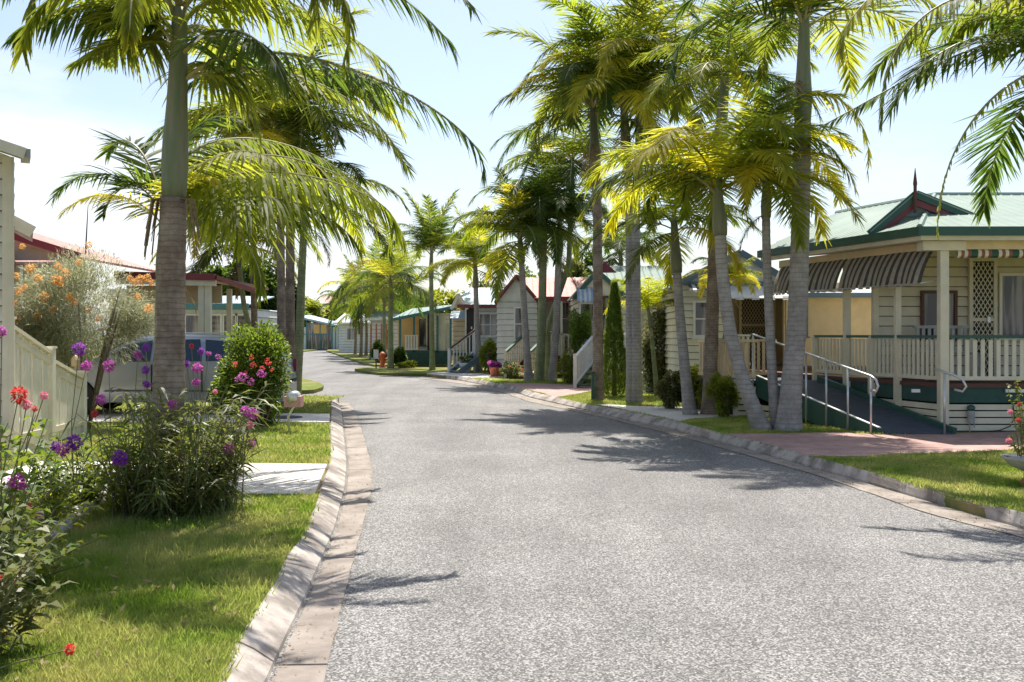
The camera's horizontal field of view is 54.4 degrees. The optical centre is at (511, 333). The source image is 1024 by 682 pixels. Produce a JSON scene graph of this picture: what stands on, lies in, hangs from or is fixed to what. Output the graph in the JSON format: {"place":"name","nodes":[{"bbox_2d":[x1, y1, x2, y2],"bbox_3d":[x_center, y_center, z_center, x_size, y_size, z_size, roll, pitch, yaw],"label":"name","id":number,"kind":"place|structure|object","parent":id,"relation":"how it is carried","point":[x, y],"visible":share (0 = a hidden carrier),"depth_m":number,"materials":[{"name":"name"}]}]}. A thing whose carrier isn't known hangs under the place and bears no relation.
{"place":"outdoors","nodes":[
{"label":"outdoors","id":0,"kind":"place"},
{"bbox_2d":[1,453,62,527],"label":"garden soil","id":1,"kind":"structure","parent":0,"point":[15,467],"depth_m":11.66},
{"bbox_2d":[0,458,106,535],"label":"orchid clump","id":2,"kind":"object","parent":1,"relation":"on","point":[53,503],"visible":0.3,"depth_m":7.46,"materials":[{"name":"green plant"}]},
{"bbox_2d":[6,342,141,519],"bbox_3d":[-3.769,0.792,7.986,1.056,1.456,2.233,0,0,0],"label":"orchid clump","id":3,"kind":"object","parent":1,"relation":"on","point":[72,447],"visible":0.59,"depth_m":8.35,"materials":[{"name":"green plant"}]},
{"bbox_2d":[0,461,326,494],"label":"path concrete","id":4,"kind":"object","parent":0,"point":[283,478],"visible":0.08,"depth_m":10.26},
{"bbox_2d":[0,394,343,681],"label":"lawn","id":5,"kind":"structure","parent":0,"point":[318,488],"depth_m":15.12,"materials":[{"name":"plant"}]},
{"bbox_2d":[0,139,30,449],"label":"weatherboard house","id":6,"kind":"structure","parent":5,"relation":"on","point":[7,225],"depth_m":11.94,"materials":[{"name":"beige paint"}]},
{"bbox_2d":[14,215,35,241],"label":"grey roof house","id":7,"kind":"structure","parent":5,"relation":"on","point":[24,229],"depth_m":16.53,"materials":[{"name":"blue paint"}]},
{"bbox_2d":[0,503,78,668],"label":"flowering shrub","id":8,"kind":"object","parent":5,"relation":"on","point":[14,572],"visible":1,"depth_m":4.55,"materials":[{"name":"green plant"}]},
{"bbox_2d":[0,325,79,598],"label":"flowering shrub","id":9,"kind":"object","parent":5,"relation":"on","point":[14,485],"visible":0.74,"depth_m":5.34,"materials":[{"name":"green plant"}]},
{"bbox_2d":[1,316,87,454],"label":"sloping fence","id":10,"kind":"object","parent":5,"relation":"on","point":[58,382],"visible":0.66,"depth_m":13.22,"materials":[{"name":"beige paint"}]},
{"bbox_2d":[5,501,116,588],"bbox_3d":[-2.911,1.250,5.817,0.907,0.559,0.823,0,0,10],"label":"flowering shrub","id":11,"kind":"object","parent":5,"relation":"on","point":[47,568],"visible":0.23,"depth_m":5.92,"materials":[{"name":"green plant"}]},
{"bbox_2d":[23,491,118,549],"bbox_3d":[-3.377,1.465,7.469,0.228,0.150,3.524,0,0,-10],"label":"garden edging","id":12,"kind":"object","parent":5,"relation":"on","point":[67,522],"visible":0.18,"depth_m":7.77,"materials":[{"name":"stone"}]},
{"bbox_2d":[14,241,154,428],"bbox_3d":[-6.725,0.036,15.638,2.780,2.942,2.032,0,0,0],"label":"feathery shrub","id":13,"kind":"object","parent":5,"relation":"on","point":[46,330],"visible":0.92,"depth_m":15.30,"materials":[{"name":"green plant"}]},
{"bbox_2d":[14,232,154,406],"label":"maroon roof house","id":14,"kind":"structure","parent":5,"relation":"on","point":[39,248],"depth_m":19.98,"materials":[{"name":"paint"}]},
{"bbox_2d":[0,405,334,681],"bbox_3d":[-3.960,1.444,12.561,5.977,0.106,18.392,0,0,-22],"label":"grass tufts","id":15,"kind":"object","parent":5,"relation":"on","point":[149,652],"visible":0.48,"depth_m":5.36,"materials":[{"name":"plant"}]},
{"bbox_2d":[99,497,239,544],"bbox_3d":[-2.853,1.506,8.400,1.101,0.050,3.042,0,0,-18],"label":"garden bed","id":16,"kind":"object","parent":5,"relation":"on","point":[232,527],"visible":0.11,"depth_m":7.70,"materials":[{"name":"soil"}]},
{"bbox_2d":[74,343,188,515],"bbox_3d":[-3.069,0.789,8.197,1.052,1.441,0.928,0,0,42],"label":"orchid clump","id":17,"kind":"object","parent":16,"relation":"on","point":[120,461],"visible":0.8,"depth_m":8.05,"materials":[{"name":"green plant"}]},
{"bbox_2d":[60,378,277,521],"bbox_3d":[-2.803,1.025,8.237,1.719,1.294,1.866,0,0,0],"label":"strap leaf clump","id":18,"kind":"object","parent":16,"relation":"on","point":[195,500],"visible":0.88,"depth_m":7.99,"materials":[{"name":"plant"}]},
{"bbox_2d":[185,343,238,476],"bbox_3d":[-2.797,0.796,8.998,0.723,1.428,0.600,0,0,12],"label":"orchid clump","id":19,"kind":"object","parent":16,"relation":"on","point":[199,369],"visible":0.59,"depth_m":8.85,"materials":[{"name":"green plant"}]},
{"bbox_2d":[160,383,274,510],"bbox_3d":[-2.420,0.963,8.437,0.950,1.080,0.978,0,0,40],"label":"strap leaf clump","id":20,"kind":"object","parent":16,"relation":"on","point":[247,413],"visible":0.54,"depth_m":8.40,"materials":[{"name":"green plant"}]},
{"bbox_2d":[1,0,491,508],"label":"palm tree","id":21,"kind":"object","parent":16,"relation":"on","point":[123,24],"visible":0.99,"depth_m":8.51,"materials":[{"name":"plant"}]},
{"bbox_2d":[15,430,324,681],"bbox_3d":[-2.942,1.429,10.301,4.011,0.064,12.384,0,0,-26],"label":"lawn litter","id":22,"kind":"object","parent":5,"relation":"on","point":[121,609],"visible":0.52,"depth_m":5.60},
{"bbox_2d":[108,271,268,349],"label":"maroon porch house","id":23,"kind":"structure","parent":5,"relation":"on","point":[205,289],"depth_m":24.00,"materials":[{"name":"paint"}]},
{"bbox_2d":[44,110,409,349],"bbox_3d":[-3.218,-0.527,11.439,4.176,4.096,2.998,0,0,0],"label":"palm tree","id":24,"kind":"object","parent":5,"relation":"on","point":[218,189],"visible":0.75,"depth_m":10.88,"materials":[{"name":"plant"}]},
{"bbox_2d":[207,318,293,426],"bbox_3d":[-4.161,0.666,15.817,1.262,1.840,1.553,0,0,-28],"label":"red hibiscus","id":25,"kind":"object","parent":5,"relation":"on","point":[251,369],"visible":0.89,"depth_m":15.73,"materials":[{"name":"green plant"}]},
{"bbox_2d":[137,24,416,404],"bbox_3d":[-5.104,-2.595,21.201,5.410,8.222,5.197,0,0,-32],"label":"palm tree","id":26,"kind":"object","parent":5,"relation":"on","point":[315,115],"visible":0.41,"depth_m":20.45,"materials":[{"name":"plant"}]},
{"bbox_2d":[284,391,303,432],"bbox_3d":[-3.310,1.184,15.100,0.250,0.634,0.260,0,0,0],"label":"letterbox","id":27,"kind":"object","parent":5,"relation":"on","point":[293,399],"visible":0.95,"depth_m":14.98,"materials":[{"name":"metal"}]},
{"bbox_2d":[188,4,422,359],"bbox_3d":[-4.723,-2.606,21.629,5.556,8.242,5.172,0,0,0],"label":"palm tree","id":28,"kind":"object","parent":5,"relation":"on","point":[296,141],"visible":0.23,"depth_m":21.32,"materials":[{"name":"plant"}]},
{"bbox_2d":[224,81,411,395],"bbox_3d":[-4.729,-2.160,22.362,4.329,7.367,4.449,0,0,-32],"label":"palm tree","id":29,"kind":"object","parent":5,"relation":"on","point":[300,314],"visible":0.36,"depth_m":22.21,"materials":[{"name":"plant"}]},
{"bbox_2d":[41,409,329,422],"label":"driveway","id":30,"kind":"structure","parent":0,"point":[315,417],"depth_m":17.86,"materials":[{"name":"concrete"}]},
{"bbox_2d":[41,332,297,414],"bbox_3d":[-6.579,0.727,18.942,4.680,1.511,1.867,0,0,-2],"label":"station wagon","id":31,"kind":"object","parent":30,"relation":"on","point":[121,377],"visible":0.27,"depth_m":18.17,"materials":[{"name":"silver metal"}]},
{"bbox_2d":[302,378,323,393],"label":"lawn","id":32,"kind":"structure","parent":0,"point":[310,387],"depth_m":28.38,"materials":[{"name":"plant"}]},
{"bbox_2d":[188,262,231,288],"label":"tree","id":33,"kind":"object","parent":32,"relation":"on","point":[219,271],"visible":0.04,"depth_m":39.68,"materials":[{"name":"green plant"}]},
{"bbox_2d":[185,296,276,334],"bbox_3d":[-10.267,0.009,35.308,3.352,2.862,5.456,0,0,0],"label":"blue window house","id":34,"kind":"structure","parent":32,"relation":"on","point":[218,318],"depth_m":32.95,"materials":[{"name":"teal paint"}]},
{"bbox_2d":[185,314,197,331],"bbox_3d":[-10.581,-0.145,32.935,0.560,1.040,0.110,0,0,0],"label":"window","id":35,"kind":"structure","parent":34,"relation":"in","point":[191,324],"depth_m":32.95,"materials":[{"name":"glass"}]},
{"bbox_2d":[212,314,221,334],"bbox_3d":[-9.848,-0.145,32.935,0.560,1.040,0.110,0,0,0],"label":"window","id":36,"kind":"structure","parent":34,"relation":"in","point":[216,318],"depth_m":32.95,"materials":[{"name":"glass"}]},
{"bbox_2d":[156,131,330,330],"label":"palm tree","id":37,"kind":"object","parent":32,"relation":"on","point":[254,319],"visible":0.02,"depth_m":26.94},
{"bbox_2d":[222,253,276,310],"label":"tree","id":38,"kind":"object","parent":32,"relation":"on","point":[271,278],"visible":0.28,"depth_m":37.63,"materials":[{"name":"green plant"}]},
{"bbox_2d":[333,313,369,352],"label":"white house","id":39,"kind":"structure","parent":0,"point":[346,338],"depth_m":79.98,"materials":[{"name":"paint"}]},
{"bbox_2d":[326,349,482,366],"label":"lawn","id":40,"kind":"structure","parent":0,"point":[365,360],"depth_m":58.48,"materials":[{"name":"plant"}]},
{"bbox_2d":[316,253,381,353],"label":"palm tree","id":41,"kind":"object","parent":40,"relation":"on","point":[355,328],"visible":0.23,"depth_m":73.94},
{"bbox_2d":[325,261,386,356],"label":"palm tree","id":42,"kind":"object","parent":40,"relation":"on","point":[360,324],"visible":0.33,"depth_m":65.98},
{"bbox_2d":[333,288,387,354],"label":"palm tree","id":43,"kind":"object","parent":40,"relation":"on","point":[353,323],"visible":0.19,"depth_m":69.94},
{"bbox_2d":[332,234,399,358],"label":"palm tree","id":44,"kind":"object","parent":40,"relation":"on","point":[345,285],"visible":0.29,"depth_m":59.19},
{"bbox_2d":[363,311,402,359],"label":"house","id":45,"kind":"structure","parent":40,"relation":"on","point":[376,324],"depth_m":57.98,"materials":[{"name":"white paint"}]},
{"bbox_2d":[340,240,435,351],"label":"palm tree","id":46,"kind":"object","parent":40,"relation":"on","point":[396,302],"visible":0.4,"depth_m":54.95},
{"bbox_2d":[378,246,446,312],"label":"palm tree","id":47,"kind":"object","parent":40,"relation":"on","point":[423,303],"visible":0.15,"depth_m":62.08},
{"bbox_2d":[412,287,458,312],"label":"tree","id":48,"kind":"object","parent":40,"relation":"on","point":[440,299],"visible":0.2,"depth_m":74.85,"materials":[{"name":"green plant"}]},
{"bbox_2d":[563,257,588,277],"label":"tree","id":49,"kind":"object","parent":40,"relation":"on","point":[580,271],"visible":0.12,"depth_m":59.61,"materials":[{"name":"green plant"}]},
{"bbox_2d":[427,372,503,380],"bbox_3d":[-1.351,1.509,35.491,1.972,0.050,7.638,0,0,-22],"label":"driveway concrete","id":50,"kind":"object","parent":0,"point":[467,375],"visible":0.58,"depth_m":36.52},
{"bbox_2d":[0,0,1023,334],"label":"sky","id":51,"kind":"structure","parent":0,"point":[44,112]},
{"bbox_2d":[501,383,590,396],"bbox_3d":[1.489,1.509,27.101,2.373,0.050,7.125,0,0,-12],"label":"driveway brick","id":52,"kind":"object","parent":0,"point":[556,390],"visible":0.61,"depth_m":27.13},
{"bbox_2d":[90,349,1023,681],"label":"road","id":53,"kind":"structure","parent":0,"point":[504,537],"depth_m":6.91,"materials":[{"name":"asphalt"}]},
{"bbox_2d":[147,171,316,336],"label":"palm tree","id":54,"kind":"object","parent":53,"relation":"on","point":[202,263],"visible":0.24,"depth_m":25.76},
{"bbox_2d":[217,398,371,681],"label":"kerb","id":55,"kind":"structure","parent":53,"relation":"on","point":[263,640],"depth_m":6.24,"materials":[{"name":"concrete"}]},
{"bbox_2d":[271,422,375,681],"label":"leaf litter","id":56,"kind":"object","parent":55,"relation":"on","point":[332,552],"visible":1,"depth_m":7.24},
{"bbox_2d":[304,315,338,349],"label":"sunroom cabin","id":57,"kind":"object","parent":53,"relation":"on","point":[320,335],"visible":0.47,"depth_m":97.97,"materials":[{"name":"teal paint"}]},
{"bbox_2d":[393,304,453,364],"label":"orange wall house","id":58,"kind":"structure","parent":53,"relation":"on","point":[413,334],"depth_m":47.41,"materials":[{"name":"beige paint"}]},
{"bbox_2d":[418,319,429,346],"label":"window","id":59,"kind":"structure","parent":58,"relation":"in","point":[422,323],"depth_m":48.46,"materials":[{"name":"grey glass"}]},
{"bbox_2d":[418,374,1023,537],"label":"kerb","id":60,"kind":"structure","parent":53,"relation":"on","point":[846,474],"depth_m":12.09,"materials":[{"name":"concrete"}]},
{"bbox_2d":[595,404,736,421],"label":"path","id":61,"kind":"structure","parent":0,"point":[675,413],"depth_m":19.07,"materials":[{"name":"concrete"}]},
{"bbox_2d":[576,131,761,414],"bbox_3d":[3.046,-1.160,18.333,3.156,5.386,3.200,0,0,-43],"label":"palm tree","id":62,"kind":"object","parent":61,"relation":"on","point":[672,260],"visible":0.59,"depth_m":18.31,"materials":[{"name":"plant"}]},
{"bbox_2d":[678,363,702,409],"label":"hedge shrub","id":63,"kind":"object","parent":61,"relation":"on","point":[696,382],"visible":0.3,"depth_m":19.52,"materials":[{"name":"green plant"}]},
{"bbox_2d":[704,371,740,416],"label":"hedge shrub","id":64,"kind":"object","parent":61,"relation":"on","point":[723,390],"visible":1,"depth_m":17.67,"materials":[{"name":"green plant"}]},
{"bbox_2d":[626,0,829,414],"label":"palm tree","id":65,"kind":"object","parent":61,"relation":"on","point":[701,72],"visible":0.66,"depth_m":18.39,"materials":[{"name":"plant"}]},
{"bbox_2d":[355,367,1023,517],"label":"lawn","id":66,"kind":"structure","parent":0,"point":[948,501],"depth_m":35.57,"materials":[{"name":"plant"}]},
{"bbox_2d":[343,220,441,367],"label":"palm tree","id":67,"kind":"object","parent":66,"relation":"on","point":[405,285],"visible":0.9,"depth_m":43.70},
{"bbox_2d":[394,346,407,367],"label":"rounded bush","id":68,"kind":"object","parent":66,"relation":"on","point":[400,354],"visible":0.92,"depth_m":44.42,"materials":[{"name":"green plant"}]},
{"bbox_2d":[379,186,462,369],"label":"palm tree","id":69,"kind":"object","parent":66,"relation":"on","point":[431,239],"visible":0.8,"depth_m":41.32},
{"bbox_2d":[415,196,527,371],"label":"palm tree","id":70,"kind":"object","parent":66,"relation":"on","point":[472,248],"visible":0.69,"depth_m":38.87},
{"bbox_2d":[448,287,503,372],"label":"blue roof cottage","id":71,"kind":"structure","parent":66,"relation":"on","point":[463,335],"depth_m":39.96,"materials":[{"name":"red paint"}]},
{"bbox_2d":[465,308,474,352],"bbox_3d":[-1.676,-0.180,39.955,0.420,1.860,0.090,0,0,0],"label":"door","id":72,"kind":"structure","parent":71,"relation":"in","point":[469,313],"depth_m":39.96,"materials":[{"name":"white paint"}]},
{"bbox_2d":[479,313,496,337],"bbox_3d":[-0.863,-0.353,39.945,1.010,0.990,0.110,0,0,0],"label":"window","id":73,"kind":"structure","parent":71,"relation":"in","point":[488,321],"depth_m":39.96,"materials":[{"name":"glass"}]},
{"bbox_2d":[477,338,496,373],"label":"rounded bush","id":74,"kind":"object","parent":66,"relation":"on","point":[488,348],"visible":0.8,"depth_m":37.43,"materials":[{"name":"green plant"}]},
{"bbox_2d":[498,360,523,378],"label":"flower bed plant","id":75,"kind":"object","parent":66,"relation":"on","point":[513,370],"visible":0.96,"depth_m":32.86,"materials":[{"name":"green plant"}]},
{"bbox_2d":[446,165,592,380],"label":"palm tree","id":76,"kind":"object","parent":66,"relation":"on","point":[523,227],"visible":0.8,"depth_m":31.01,"materials":[{"name":"plant"}]},
{"bbox_2d":[465,131,613,380],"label":"palm tree","id":77,"kind":"object","parent":66,"relation":"on","point":[538,192],"visible":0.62,"depth_m":31.31,"materials":[{"name":"plant"}]},
{"bbox_2d":[494,274,584,377],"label":"red roof cottage","id":78,"kind":"structure","parent":66,"relation":"on","point":[509,347],"depth_m":34.98,"materials":[{"name":"red paint"}]},
{"bbox_2d":[513,307,521,341],"bbox_3d":[0.244,-0.336,34.945,0.420,1.240,0.110,0,0,0],"label":"window","id":79,"kind":"structure","parent":78,"relation":"in","point":[517,310],"depth_m":34.96,"materials":[{"name":"glass"}]},
{"bbox_2d":[485,154,625,380],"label":"palm tree","id":80,"kind":"object","parent":66,"relation":"on","point":[564,202],"visible":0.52,"depth_m":31.39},
{"bbox_2d":[556,349,572,383],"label":"rounded bush","id":81,"kind":"object","parent":66,"relation":"on","point":[564,360],"visible":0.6,"depth_m":29.73,"materials":[{"name":"green plant"}]},
{"bbox_2d":[487,103,647,379],"bbox_3d":[1.936,-3.575,32.489,5.517,10.180,5.204,0,0,0],"label":"palm tree","id":82,"kind":"object","parent":66,"relation":"on","point":[572,146],"visible":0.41,"depth_m":32.20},
{"bbox_2d":[566,307,592,383],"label":"rounded bush","id":83,"kind":"object","parent":66,"relation":"on","point":[580,329],"visible":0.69,"depth_m":29.29,"materials":[{"name":"green plant"}]},
{"bbox_2d":[480,1,706,399],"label":"palm tree","id":84,"kind":"object","parent":66,"relation":"on","point":[565,74],"visible":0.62,"depth_m":22.23,"materials":[{"name":"plant"}]},
{"bbox_2d":[603,277,625,395],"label":"cypress","id":85,"kind":"object","parent":66,"relation":"on","point":[612,328],"visible":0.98,"depth_m":23.65,"materials":[{"name":"green plant"}]},
{"bbox_2d":[567,261,664,387],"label":"green roof house","id":86,"kind":"structure","parent":66,"relation":"on","point":[582,295],"depth_m":30.95,"materials":[{"name":"beige paint"}]},
{"bbox_2d":[570,191,668,284],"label":"palm tree","id":87,"kind":"object","parent":66,"relation":"on","point":[609,244],"visible":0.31,"depth_m":35.67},
{"bbox_2d":[505,0,735,402],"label":"palm tree","id":88,"kind":"object","parent":66,"relation":"on","point":[625,110],"visible":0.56,"depth_m":21.23,"materials":[{"name":"plant"}]},
{"bbox_2d":[605,276,685,395],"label":"palm tree","id":89,"kind":"object","parent":66,"relation":"on","point":[652,295],"visible":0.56,"depth_m":23.91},
{"bbox_2d":[531,0,765,402],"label":"palm tree","id":90,"kind":"object","parent":66,"relation":"on","point":[609,65],"visible":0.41,"depth_m":21.38,"materials":[{"name":"plant"}]},
{"bbox_2d":[641,313,662,390],"bbox_3d":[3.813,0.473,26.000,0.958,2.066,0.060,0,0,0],"label":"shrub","id":91,"kind":"object","parent":66,"relation":"on","point":[642,327],"visible":0.18,"depth_m":25.99,"materials":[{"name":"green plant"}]},
{"bbox_2d":[641,303,665,391],"bbox_3d":[3.744,0.306,25.623,0.864,2.561,0.793,0,0,-44],"label":"climbing plant","id":92,"kind":"object","parent":66,"relation":"on","point":[659,327],"visible":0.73,"depth_m":25.50,"materials":[{"name":"green plant"}]},
{"bbox_2d":[652,369,681,408],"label":"hedge shrub","id":93,"kind":"object","parent":66,"relation":"on","point":[668,393],"visible":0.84,"depth_m":19.79,"materials":[{"name":"green plant"}]},
{"bbox_2d":[575,84,866,429],"bbox_3d":[3.354,-1.220,15.631,4.802,5.596,4.503,0,0,0],"label":"palm tree","id":94,"kind":"object","parent":66,"relation":"on","point":[721,145],"visible":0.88,"depth_m":15.32,"materials":[{"name":"plant"}]},
{"bbox_2d":[682,256,762,353],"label":"palm tree","id":95,"kind":"object","parent":66,"relation":"on","point":[739,280],"visible":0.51,"depth_m":20.22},
{"bbox_2d":[646,249,870,386],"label":"awning house","id":96,"kind":"structure","parent":66,"relation":"on","point":[825,313],"depth_m":24.20,"materials":[{"name":"beige paint"}]},
{"bbox_2d":[692,300,705,338],"bbox_3d":[4.396,-0.330,22.935,0.500,0.887,0.110,0,0,0],"label":"window","id":97,"kind":"structure","parent":96,"relation":"in","point":[699,306],"depth_m":22.95,"materials":[{"name":"glass"}]},
{"bbox_2d":[739,297,775,364],"bbox_3d":[6.195,-0.260,25.145,0.920,2.060,0.090,0,0,0],"label":"lattice screen","id":98,"kind":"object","parent":96,"relation":"in","point":[752,319],"depth_m":25.14,"materials":[{"name":"wood"}]},
{"bbox_2d":[679,52,872,429],"bbox_3d":[4.010,-1.360,15.619,2.943,5.768,2.734,0,0,-34],"label":"palm tree","id":99,"kind":"object","parent":66,"relation":"on","point":[746,193],"visible":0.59,"depth_m":15.25,"materials":[{"name":"plant"}]},
{"bbox_2d":[663,0,950,431],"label":"palm tree","id":100,"kind":"object","parent":66,"relation":"on","point":[789,410],"visible":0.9,"depth_m":15.33,"materials":[{"name":"plant"}]},
{"bbox_2d":[697,333,967,434],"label":"access ramp","id":101,"kind":"structure","parent":66,"relation":"on","point":[826,401],"depth_m":16.25,"materials":[{"name":"metal"}]},
{"bbox_2d":[729,431,1023,456],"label":"paving brick","id":102,"kind":"object","parent":66,"relation":"on","point":[837,444],"visible":0.73,"depth_m":13.62,"materials":[{"name":"brick"}]},
{"bbox_2d":[750,169,1023,431],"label":"verandah house","id":103,"kind":"structure","parent":66,"relation":"on","point":[903,262],"depth_m":16.50,"materials":[{"name":"beige paint"}]},
{"bbox_2d":[920,290,957,340],"bbox_3d":[7.350,-0.315,17.125,0.680,0.870,0.110,0,0,0],"label":"window","id":104,"kind":"structure","parent":103,"relation":"in","point":[928,298],"depth_m":17.14,"materials":[{"name":"clear glass"}]},
{"bbox_2d":[913,325,979,379],"bbox_3d":[7.200,0.305,16.490,0.920,0.900,0.480,0,0,0],"label":"bench","id":105,"kind":"object","parent":103,"relation":"on","point":[952,327],"visible":0.51,"depth_m":16.69,"materials":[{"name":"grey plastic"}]},
{"bbox_2d":[968,258,997,375],"bbox_3d":[8.100,-0.280,17.125,0.480,2.060,0.090,0,0,0],"label":"door","id":106,"kind":"structure","parent":103,"relation":"in","point":[982,272],"depth_m":17.11,"materials":[{"name":"beige paint"}]},
{"bbox_2d":[998,273,1023,339],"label":"window","id":107,"kind":"structure","parent":103,"relation":"in","point":[1010,285],"depth_m":17.14,"materials":[{"name":"glass"}]},
{"bbox_2d":[817,0,1023,238],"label":"palm tree","id":108,"kind":"object","parent":66,"relation":"on","point":[1004,37],"visible":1,"depth_m":10.41,"materials":[{"name":"plant"}]},
{"bbox_2d":[1000,453,1023,483],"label":"planter bowl","id":109,"kind":"object","parent":66,"relation":"on","point":[1012,460],"visible":0.93,"depth_m":9.74,"materials":[{"name":"ceramic"}]},
{"bbox_2d":[1006,380,1023,456],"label":"rose bush","id":110,"kind":"object","parent":109,"relation":"on","point":[1009,441],"visible":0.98,"depth_m":9.81,"materials":[{"name":"green plant"}]},
{"bbox_3d":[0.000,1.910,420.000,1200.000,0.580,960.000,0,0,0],"label":"ground","id":111,"kind":"structure","parent":0,"visible":0},
{"bbox_2d":[305,296,345,326],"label":"tree","id":112,"kind":"object","parent":111,"relation":"on","point":[312,306],"visible":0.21,"depth_m":123.39,"materials":[{"name":"green plant"}]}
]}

